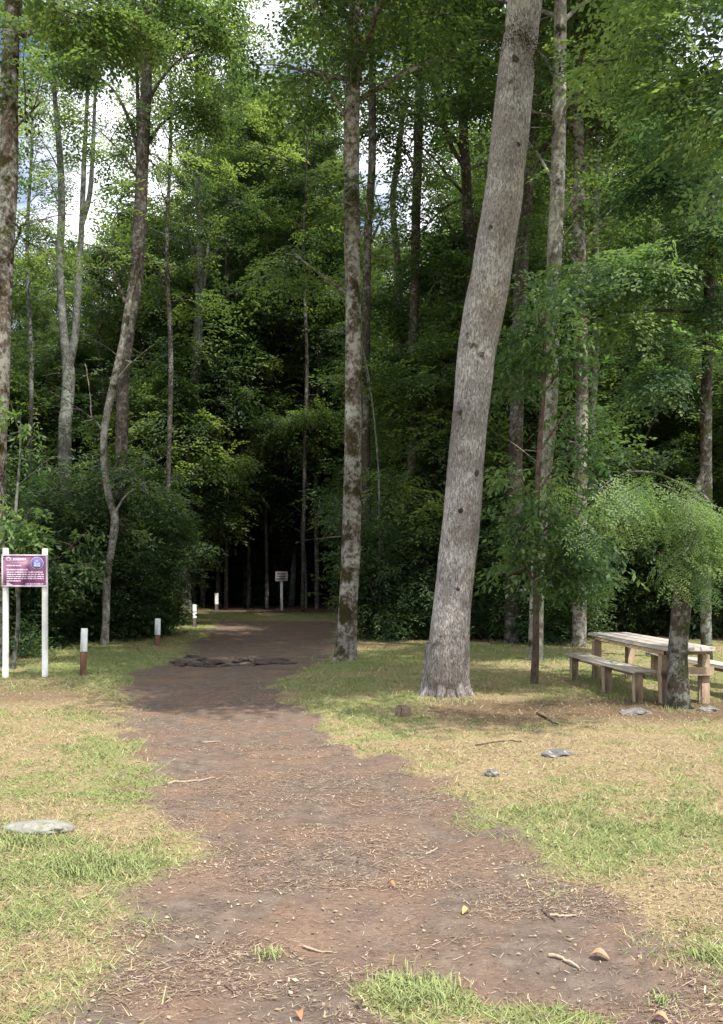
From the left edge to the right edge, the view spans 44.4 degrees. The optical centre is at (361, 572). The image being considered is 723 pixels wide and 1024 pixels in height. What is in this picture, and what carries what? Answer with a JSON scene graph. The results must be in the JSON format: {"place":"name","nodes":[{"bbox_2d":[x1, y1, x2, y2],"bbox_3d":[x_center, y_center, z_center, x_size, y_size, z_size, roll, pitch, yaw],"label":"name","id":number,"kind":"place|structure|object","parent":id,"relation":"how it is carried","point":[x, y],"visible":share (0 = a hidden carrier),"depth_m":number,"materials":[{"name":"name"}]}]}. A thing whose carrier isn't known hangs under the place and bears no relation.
{"place":"outdoors","nodes":[
{"label":"outdoors","id":0,"kind":"place"},
{"bbox_2d":[0,596,722,1023],"bbox_3d":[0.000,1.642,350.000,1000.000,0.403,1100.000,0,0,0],"label":"ground","id":1,"kind":"structure","parent":0,"point":[168,684],"depth_m":5.87,"materials":[{"name":"soil"}]},
{"bbox_2d":[1,548,47,677],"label":"information sign","id":2,"kind":"object","parent":1,"relation":"on","point":[24,570],"visible":1,"depth_m":14.44,"materials":[{"name":"white paint"}]},
{"bbox_2d":[6,329,42,504],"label":"understorey tree","id":3,"kind":"object","parent":1,"relation":"on","point":[13,347],"visible":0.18,"depth_m":26.49,"materials":[{"name":"green plant"}]},
{"bbox_2d":[2,431,52,655],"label":"understorey shrub","id":4,"kind":"object","parent":1,"relation":"on","point":[12,601],"visible":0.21,"depth_m":17.93,"materials":[{"name":"green plant"}]},
{"bbox_2d":[6,287,52,494],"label":"forest tree","id":5,"kind":"object","parent":1,"relation":"on","point":[14,320],"visible":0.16,"depth_m":35.59,"materials":[{"name":"green plant"}]},
{"bbox_2d":[0,397,59,668],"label":"leafy sapling","id":6,"kind":"object","parent":1,"relation":"on","point":[15,532],"visible":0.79,"depth_m":15.43,"materials":[{"name":"green plant"}]},
{"bbox_2d":[0,827,61,857],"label":"grass tuft","id":7,"kind":"object","parent":1,"relation":"on","point":[14,844],"visible":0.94,"depth_m":5.54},
{"bbox_2d":[6,366,60,506],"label":"understorey tree","id":8,"kind":"object","parent":1,"relation":"on","point":[19,407],"visible":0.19,"depth_m":35.08,"materials":[{"name":"green plant"}]},
{"bbox_2d":[9,624,62,658],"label":"bush","id":9,"kind":"object","parent":1,"relation":"on","point":[34,646],"visible":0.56,"depth_m":17.50,"materials":[{"name":"green plant"}]},
{"bbox_2d":[0,819,74,835],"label":"stone","id":10,"kind":"object","parent":1,"relation":"on","point":[43,826],"visible":0.8,"depth_m":5.77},
{"bbox_2d":[10,249,74,445],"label":"forest tree","id":11,"kind":"object","parent":1,"relation":"on","point":[46,269],"visible":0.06,"depth_m":52.65,"materials":[{"name":"green plant"}]},
{"bbox_2d":[10,276,75,448],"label":"forest tree","id":12,"kind":"object","parent":1,"relation":"on","point":[17,288],"visible":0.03,"depth_m":45.62,"materials":[{"name":"green plant"}]},
{"bbox_2d":[10,281,78,479],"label":"forest tree","id":13,"kind":"object","parent":1,"relation":"on","point":[36,305],"visible":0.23,"depth_m":40.89,"materials":[{"name":"green plant"}]},
{"bbox_2d":[0,41,105,486],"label":"slender tree","id":14,"kind":"object","parent":1,"relation":"on","point":[27,282],"visible":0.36,"depth_m":34.01,"materials":[{"name":"green plant"}]},
{"bbox_2d":[5,509,112,652],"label":"understorey shrub","id":15,"kind":"object","parent":1,"relation":"on","point":[35,602],"visible":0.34,"depth_m":19.26,"materials":[{"name":"green plant"}]},
{"bbox_2d":[10,240,112,438],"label":"forest tree","id":16,"kind":"object","parent":1,"relation":"on","point":[36,252],"visible":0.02,"depth_m":57.08,"materials":[{"name":"green plant"}]},
{"bbox_2d":[8,337,115,502],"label":"understorey tree","id":17,"kind":"object","parent":1,"relation":"on","point":[53,359],"visible":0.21,"depth_m":38.14,"materials":[{"name":"green plant"}]},
{"bbox_2d":[14,232,119,433],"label":"forest tree","id":18,"kind":"object","parent":1,"relation":"on","point":[69,279],"visible":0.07,"depth_m":53.34,"materials":[{"name":"green plant"}]},
{"bbox_2d":[26,546,119,643],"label":"understorey shrub","id":19,"kind":"object","parent":1,"relation":"on","point":[68,629],"visible":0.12,"depth_m":20.48,"materials":[{"name":"green plant"}]},
{"bbox_2d":[14,3,133,488],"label":"beech tree","id":20,"kind":"object","parent":1,"relation":"on","point":[68,351],"visible":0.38,"depth_m":28.88,"materials":[{"name":"green plant"}]},
{"bbox_2d":[80,628,87,675],"bbox_3d":[-4.616,1.416,14.725,0.111,0.974,0.110,2,-1,-17],"label":"marker post","id":21,"kind":"object","parent":1,"relation":"on","point":[83,648],"visible":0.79,"depth_m":14.68,"materials":[{"name":"brown paint"}]},
{"bbox_2d":[8,466,167,531],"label":"understorey shrub","id":22,"kind":"object","parent":1,"relation":"on","point":[84,492],"visible":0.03,"depth_m":24.77,"materials":[{"name":"green plant"}]},
{"bbox_2d":[36,842,157,888],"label":"grass tuft","id":23,"kind":"object","parent":1,"relation":"on","point":[78,872],"visible":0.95,"depth_m":5.11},
{"bbox_2d":[6,442,196,641],"bbox_3d":[-6.775,-0.584,21.971,4.878,5.116,4.305,0,0,33],"label":"understorey shrub","id":24,"kind":"object","parent":1,"relation":"on","point":[62,515],"visible":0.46,"depth_m":21.41,"materials":[{"name":"green plant"}]},
{"bbox_2d":[42,236,164,489],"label":"forest tree","id":25,"kind":"object","parent":1,"relation":"on","point":[103,307],"visible":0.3,"depth_m":37.68,"materials":[{"name":"green plant"}]},
{"bbox_2d":[61,534,148,641],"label":"understorey shrub","id":26,"kind":"object","parent":1,"relation":"on","point":[96,614],"visible":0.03,"depth_m":21.35,"materials":[{"name":"green plant"}]},
{"bbox_2d":[0,0,211,665],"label":"beech tree","id":27,"kind":"object","parent":1,"relation":"on","point":[108,29],"visible":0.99,"depth_m":15.91,"materials":[{"name":"green plant"}]},
{"bbox_2d":[55,407,156,500],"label":"understorey tree","id":28,"kind":"object","parent":1,"relation":"on","point":[84,450],"visible":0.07,"depth_m":37.92,"materials":[{"name":"green plant"}]},
{"bbox_2d":[33,291,195,644],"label":"crooked tree","id":29,"kind":"object","parent":1,"relation":"on","point":[104,472],"visible":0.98,"depth_m":20.32,"materials":[{"name":"green plant"}]},
{"bbox_2d":[49,509,196,641],"bbox_3d":[-6.010,0.169,22.282,3.374,3.653,4.617,0,0,8],"label":"understorey shrub","id":30,"kind":"object","parent":1,"relation":"on","point":[127,562],"visible":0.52,"depth_m":21.63,"materials":[{"name":"green plant"}]},
{"bbox_2d":[0,0,267,638],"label":"beech tree","id":31,"kind":"object","parent":1,"relation":"on","point":[183,14],"visible":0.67,"depth_m":22.00,"materials":[{"name":"green plant"}]},
{"bbox_2d":[80,536,199,634],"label":"understorey shrub","id":32,"kind":"object","parent":1,"relation":"on","point":[187,563],"visible":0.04,"depth_m":23.68,"materials":[{"name":"green plant"}]},
{"bbox_2d":[85,473,206,603],"bbox_3d":[-7.742,-0.748,30.331,4.930,5.170,4.351,0,0,-11],"label":"understorey shrub","id":33,"kind":"object","parent":1,"relation":"on","point":[181,498],"visible":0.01,"depth_m":30.74,"materials":[{"name":"green plant"}]},
{"bbox_2d":[71,361,236,563],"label":"understorey tree","id":34,"kind":"object","parent":1,"relation":"on","point":[135,425],"visible":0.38,"depth_m":34.70,"materials":[{"name":"green plant"}]},
{"bbox_2d":[95,483,212,636],"bbox_3d":[-5.831,-0.233,23.951,3.625,4.308,4.108,0,0,-16],"label":"understorey shrub","id":35,"kind":"object","parent":1,"relation":"on","point":[169,539],"visible":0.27,"depth_m":23.55,"materials":[{"name":"green plant"}]},
{"bbox_2d":[72,149,255,543],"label":"understorey tree","id":36,"kind":"object","parent":1,"relation":"on","point":[149,272],"visible":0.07,"depth_m":41.72,"materials":[{"name":"green plant"}]},
{"bbox_2d":[90,25,258,507],"bbox_3d":[-7.250,-9.428,32.958,4.943,21.947,5.145,0,0,41],"label":"slender tree","id":37,"kind":"object","parent":1,"relation":"on","point":[167,205],"visible":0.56,"depth_m":32.95,"materials":[{"name":"green plant"}]},
{"bbox_2d":[56,0,304,608],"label":"beech tree","id":38,"kind":"object","parent":1,"relation":"on","point":[201,277],"visible":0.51,"depth_m":35.83,"materials":[{"name":"green plant"}]},
{"bbox_2d":[90,272,280,605],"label":"understorey tree","id":39,"kind":"object","parent":1,"relation":"on","point":[143,311],"visible":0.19,"depth_m":37.46,"materials":[{"name":"green plant"}]},
{"bbox_2d":[159,535,225,622],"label":"understorey shrub","id":40,"kind":"object","parent":1,"relation":"on","point":[205,553],"visible":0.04,"depth_m":27.58,"materials":[{"name":"green plant"}]},
{"bbox_2d":[152,136,248,261],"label":"forest tree","id":41,"kind":"object","parent":1,"relation":"on","point":[178,177],"visible":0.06,"depth_m":51.55,"materials":[{"name":"green plant"}]},
{"bbox_2d":[115,264,291,607],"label":"understorey tree","id":42,"kind":"object","parent":1,"relation":"on","point":[237,403],"visible":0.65,"depth_m":36.15,"materials":[{"name":"green plant"}]},
{"bbox_2d":[104,255,313,606],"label":"understorey tree","id":43,"kind":"object","parent":1,"relation":"on","point":[236,276],"visible":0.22,"depth_m":37.87,"materials":[{"name":"green plant"}]},
{"bbox_2d":[174,413,243,603],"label":"understorey tree","id":44,"kind":"object","parent":1,"relation":"on","point":[193,586],"visible":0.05,"depth_m":41.65,"materials":[{"name":"green plant"}]},
{"bbox_2d":[191,523,244,600],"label":"understorey shrub","id":45,"kind":"object","parent":1,"relation":"on","point":[207,595],"visible":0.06,"depth_m":45.08,"materials":[{"name":"green plant"}]},
{"bbox_2d":[164,18,283,609],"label":"slender tree","id":46,"kind":"object","parent":1,"relation":"on","point":[227,244],"visible":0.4,"depth_m":36.76,"materials":[{"name":"green plant"}]},
{"bbox_2d":[141,125,316,607],"bbox_3d":[-5.689,-9.338,39.876,7.978,22.057,8.243,0,0,0],"label":"tree","id":47,"kind":"object","parent":1,"relation":"on","point":[288,368],"visible":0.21,"depth_m":39.02,"materials":[{"name":"green plant"}]},
{"bbox_2d":[162,68,339,604],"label":"forest tree","id":48,"kind":"object","parent":1,"relation":"on","point":[245,582],"visible":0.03,"depth_m":42.48,"materials":[{"name":"green plant"}]},
{"bbox_2d":[164,98,345,609],"bbox_3d":[-4.548,-9.430,38.702,9.131,22.286,7.043,0,0,-38],"label":"tree","id":49,"kind":"object","parent":1,"relation":"on","point":[274,425],"visible":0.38,"depth_m":37.49,"materials":[{"name":"green plant"}]},
{"bbox_2d":[233,2,363,611],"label":"slender tree","id":50,"kind":"object","parent":1,"relation":"on","point":[277,166],"visible":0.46,"depth_m":36.91,"materials":[{"name":"green plant"}]},
{"bbox_2d":[225,232,381,607],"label":"understorey tree","id":51,"kind":"object","parent":1,"relation":"on","point":[325,316],"visible":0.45,"depth_m":38.70,"materials":[{"name":"green plant"}]},
{"bbox_2d":[224,198,386,605],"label":"understorey tree","id":52,"kind":"object","parent":1,"relation":"on","point":[292,590],"visible":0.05,"depth_m":40.98,"materials":[{"name":"green plant"}]},
{"bbox_2d":[225,96,386,608],"bbox_3d":[-2.251,-9.370,38.960,8.735,22.147,8.444,0,0,0],"label":"tree","id":53,"kind":"object","parent":1,"relation":"on","point":[312,163],"visible":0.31,"depth_m":37.58,"materials":[{"name":"green plant"}]},
{"bbox_2d":[299,520,341,605],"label":"understorey shrub","id":54,"kind":"object","parent":1,"relation":"on","point":[325,594],"visible":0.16,"depth_m":43.63,"materials":[{"name":"green plant"}]},
{"bbox_2d":[278,125,387,602],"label":"forest tree","id":55,"kind":"object","parent":1,"relation":"on","point":[318,139],"visible":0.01,"depth_m":46.53,"materials":[{"name":"green plant"}]},
{"bbox_2d":[274,224,393,535],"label":"understorey tree","id":56,"kind":"object","parent":1,"relation":"on","point":[300,385],"visible":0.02,"depth_m":41.25,"materials":[{"name":"green plant"}]},
{"bbox_2d":[313,331,384,632],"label":"dead sapling","id":57,"kind":"object","parent":1,"relation":"on","point":[367,371],"visible":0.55,"depth_m":22.60,"materials":[{"name":"grey plant"}]},
{"bbox_2d":[310,490,392,592],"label":"understorey shrub","id":58,"kind":"object","parent":1,"relation":"on","point":[329,541],"visible":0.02,"depth_m":29.90,"materials":[{"name":"green plant"}]},
{"bbox_2d":[301,333,407,546],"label":"understorey tree","id":59,"kind":"object","parent":1,"relation":"on","point":[340,474],"visible":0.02,"depth_m":32.92,"materials":[{"name":"green plant"}]},
{"bbox_2d":[215,0,500,633],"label":"beech tree","id":60,"kind":"object","parent":1,"relation":"on","point":[366,324],"visible":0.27,"depth_m":23.95,"materials":[{"name":"green plant"}]},
{"bbox_2d":[0,609,722,1023],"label":"grass","id":61,"kind":"structure","parent":1,"relation":"on","point":[362,717],"depth_m":6.20,"materials":[{"name":"plant"}]},
{"bbox_2d":[0,639,722,1023],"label":"straw litter","id":62,"kind":"object","parent":1,"relation":"on","point":[290,955],"visible":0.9,"depth_m":4.86,"materials":[{"name":"plant"}]},
{"bbox_2d":[292,493,442,642],"bbox_3d":[0.847,0.022,22.777,5.155,4.078,3.767,0,0,-41],"label":"understorey shrub","id":63,"kind":"object","parent":1,"relation":"on","point":[391,566],"visible":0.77,"depth_m":22.18,"materials":[{"name":"green plant"}]},
{"bbox_2d":[208,0,544,661],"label":"beech tree","id":64,"kind":"object","parent":1,"relation":"on","point":[358,49],"visible":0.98,"depth_m":17.20,"materials":[{"name":"green plant"}]},
{"bbox_2d":[326,231,439,473],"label":"forest tree","id":65,"kind":"object","parent":1,"relation":"on","point":[377,275],"visible":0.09,"depth_m":39.06,"materials":[{"name":"green plant"}]},
{"bbox_2d":[344,224,450,453],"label":"forest tree","id":66,"kind":"object","parent":1,"relation":"on","point":[386,278],"visible":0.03,"depth_m":33.95,"materials":[{"name":"green plant"}]},
{"bbox_2d":[311,0,496,545],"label":"beech tree","id":67,"kind":"object","parent":1,"relation":"on","point":[414,290],"visible":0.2,"depth_m":24.92,"materials":[{"name":"green plant"}]},
{"bbox_2d":[349,954,476,1023],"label":"grass tuft","id":68,"kind":"object","parent":1,"relation":"on","point":[424,978],"visible":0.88,"depth_m":3.62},
{"bbox_2d":[362,63,481,498],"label":"beech tree","id":69,"kind":"object","parent":1,"relation":"on","point":[398,260],"visible":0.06,"depth_m":28.93,"materials":[{"name":"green plant"}]},
{"bbox_2d":[308,303,538,575],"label":"understorey tree","id":70,"kind":"object","parent":1,"relation":"on","point":[424,380],"visible":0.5,"depth_m":23.30,"materials":[{"name":"green plant"}]},
{"bbox_2d":[323,208,560,551],"bbox_3d":[2.347,-4.665,26.576,7.168,12.947,7.188,0,0,2],"label":"understorey tree","id":71,"kind":"object","parent":1,"relation":"on","point":[454,261],"visible":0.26,"depth_m":25.14,"materials":[{"name":"green plant"}]},
{"bbox_2d":[328,4,603,295],"bbox_3d":[3.130,-9.014,25.342,8.378,21.579,8.102,0,0,0],"label":"beech tree","id":72,"kind":"object","parent":1,"relation":"on","point":[464,161],"visible":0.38,"depth_m":24.83,"materials":[{"name":"green plant"}]},
{"bbox_2d":[383,67,563,328],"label":"forest tree","id":73,"kind":"object","parent":1,"relation":"on","point":[443,192],"visible":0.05,"depth_m":40.35,"materials":[{"name":"green plant"}]},
{"bbox_2d":[412,497,548,640],"bbox_3d":[3.332,-0.029,22.482,3.785,3.969,3.340,0,0,45],"label":"understorey shrub","id":74,"kind":"object","parent":1,"relation":"on","point":[481,619],"visible":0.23,"depth_m":22.14,"materials":[{"name":"green plant"}]},
{"bbox_2d":[417,0,553,699],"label":"leaning tree","id":75,"kind":"object","parent":1,"relation":"on","point":[446,667],"visible":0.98,"depth_m":12.08,"materials":[{"name":"grey plant"}]},
{"bbox_2d":[420,130,575,489],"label":"forest tree","id":76,"kind":"object","parent":1,"relation":"on","point":[537,208],"visible":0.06,"depth_m":27.69,"materials":[{"name":"green plant"}]},
{"bbox_2d":[432,470,567,636],"bbox_3d":[3.785,-0.343,23.825,3.954,4.699,4.480,0,0,4],"label":"understorey shrub","id":77,"kind":"object","parent":1,"relation":"on","point":[501,501],"visible":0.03,"depth_m":22.72,"materials":[{"name":"green plant"}]},
{"bbox_2d":[424,120,591,438],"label":"forest tree","id":78,"kind":"object","parent":1,"relation":"on","point":[567,224],"visible":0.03,"depth_m":33.70,"materials":[{"name":"green plant"}]},
{"bbox_2d":[382,0,690,660],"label":"beech tree","id":79,"kind":"object","parent":1,"relation":"on","point":[556,175],"visible":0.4,"depth_m":17.28,"materials":[{"name":"green plant"}]},
{"bbox_2d":[417,226,667,547],"bbox_3d":[5.010,-3.798,24.941,6.865,11.266,7.478,0,0,11],"label":"understorey tree","id":80,"kind":"object","parent":1,"relation":"on","point":[533,266],"visible":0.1,"depth_m":23.61,"materials":[{"name":"green plant"}]},
{"bbox_2d":[379,0,711,643],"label":"beech tree","id":81,"kind":"object","parent":1,"relation":"on","point":[515,430],"visible":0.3,"depth_m":20.84,"materials":[{"name":"green plant"}]},
{"bbox_2d":[473,493,634,645],"bbox_3d":[4.402,0.028,21.601,3.761,4.073,5.148,0,0,-4],"label":"understorey shrub","id":82,"kind":"object","parent":1,"relation":"on","point":[555,620],"visible":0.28,"depth_m":20.84,"materials":[{"name":"green plant"}]},
{"bbox_2d":[459,277,649,683],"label":"glossy sapling","id":83,"kind":"object","parent":1,"relation":"on","point":[518,365],"visible":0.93,"depth_m":13.31,"materials":[{"name":"green plant"}]},
{"bbox_2d":[447,31,662,458],"bbox_3d":[6.671,-8.586,31.112,7.099,20.558,7.272,0,0,-37],"label":"forest tree","id":84,"kind":"object","parent":1,"relation":"on","point":[632,240],"visible":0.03,"depth_m":30.74,"materials":[{"name":"green plant"}]},
{"bbox_2d":[484,534,627,639],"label":"understorey shrub","id":85,"kind":"object","parent":1,"relation":"on","point":[594,625],"visible":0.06,"depth_m":22.83,"materials":[{"name":"green plant"}]},
{"bbox_2d":[411,0,707,647],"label":"beech tree","id":86,"kind":"object","parent":1,"relation":"on","point":[579,616],"visible":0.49,"depth_m":19.95,"materials":[{"name":"green plant"}]},
{"bbox_2d":[443,0,707,630],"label":"beech tree","id":87,"kind":"object","parent":1,"relation":"on","point":[586,141],"visible":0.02,"depth_m":23.95,"materials":[{"name":"green plant"}]},
{"bbox_2d":[564,653,655,702],"bbox_3d":[3.540,1.504,12.850,0.300,0.450,2.560,0,0,-8],"label":"bench","id":88,"kind":"object","parent":1,"relation":"on","point":[637,673],"visible":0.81,"depth_m":12.64,"materials":[{"name":"wood"}]},
{"bbox_2d":[498,91,722,659],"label":"drooping tree","id":89,"kind":"object","parent":1,"relation":"on","point":[640,276],"visible":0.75,"depth_m":15.87,"materials":[{"name":"green plant"}]},
{"bbox_2d":[536,359,689,531],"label":"understorey tree","id":90,"kind":"object","parent":1,"relation":"on","point":[657,436],"visible":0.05,"depth_m":26.69,"materials":[{"name":"green plant"}]},
{"bbox_2d":[545,52,684,314],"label":"forest tree","id":91,"kind":"object","parent":1,"relation":"on","point":[609,195],"visible":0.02,"depth_m":36.24,"materials":[{"name":"green plant"}]},
{"bbox_2d":[546,469,722,708],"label":"drooping tree","id":92,"kind":"object","parent":1,"relation":"on","point":[690,553],"visible":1,"depth_m":10.81,"materials":[{"name":"green plant"}]},
{"bbox_2d":[595,527,673,635],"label":"understorey shrub","id":93,"kind":"object","parent":1,"relation":"on","point":[624,621],"visible":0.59,"depth_m":24.05,"materials":[{"name":"green plant"}]},
{"bbox_2d":[552,0,722,236],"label":"overhanging tree","id":94,"kind":"object","parent":1,"relation":"on","point":[681,83],"visible":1,"depth_m":10.58,"materials":[{"name":"green plant"}]},
{"bbox_2d":[557,303,722,630],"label":"understorey tree","id":95,"kind":"object","parent":1,"relation":"on","point":[680,459],"visible":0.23,"depth_m":25.42,"materials":[{"name":"green plant"}]},
{"bbox_2d":[568,115,722,419],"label":"forest tree","id":96,"kind":"object","parent":1,"relation":"on","point":[656,228],"visible":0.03,"depth_m":32.37,"materials":[{"name":"green plant"}]},
{"bbox_2d":[588,632,715,703],"bbox_3d":[4.090,1.339,12.785,0.720,0.759,2.908,0,0,-6],"label":"picnic table","id":97,"kind":"object","parent":1,"relation":"on","point":[703,671],"visible":0.8,"depth_m":11.66,"materials":[{"name":"wood"}]},
{"bbox_2d":[612,526,722,635],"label":"understorey shrub","id":98,"kind":"object","parent":1,"relation":"on","point":[662,625],"visible":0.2,"depth_m":24.02,"materials":[{"name":"green plant"}]},
{"bbox_2d":[618,357,722,529],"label":"understorey tree","id":99,"kind":"object","parent":1,"relation":"on","point":[687,424],"visible":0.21,"depth_m":26.13,"materials":[{"name":"green plant"}]},
{"bbox_2d":[626,535,722,638],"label":"understorey shrub","id":100,"kind":"object","parent":1,"relation":"on","point":[717,626],"visible":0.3,"depth_m":23.32,"materials":[{"name":"green plant"}]},
{"bbox_2d":[632,314,722,518],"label":"understorey tree","id":101,"kind":"object","parent":1,"relation":"on","point":[697,334],"visible":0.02,"depth_m":30.03,"materials":[{"name":"green plant"}]},
{"bbox_2d":[645,651,722,676],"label":"bench","id":102,"kind":"object","parent":1,"relation":"on","point":[716,665],"visible":0.42,"depth_m":13.22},
{"bbox_2d":[666,132,722,464],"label":"forest tree","id":103,"kind":"object","parent":1,"relation":"on","point":[718,349],"visible":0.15,"depth_m":27.63,"materials":[{"name":"green plant"}]},
{"bbox_2d":[685,941,722,965],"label":"grass tuft","id":104,"kind":"object","parent":1,"relation":"on","point":[705,954],"visible":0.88,"depth_m":3.90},
{"bbox_2d":[687,330,722,532],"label":"understorey tree","id":105,"kind":"object","parent":1,"relation":"on","point":[719,472],"visible":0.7,"depth_m":23.72,"materials":[{"name":"green plant"}]},
{"bbox_2d":[0,0,722,414],"label":"sky","id":106,"kind":"structure","parent":0,"point":[73,220],"materials":[{"name":"white"}]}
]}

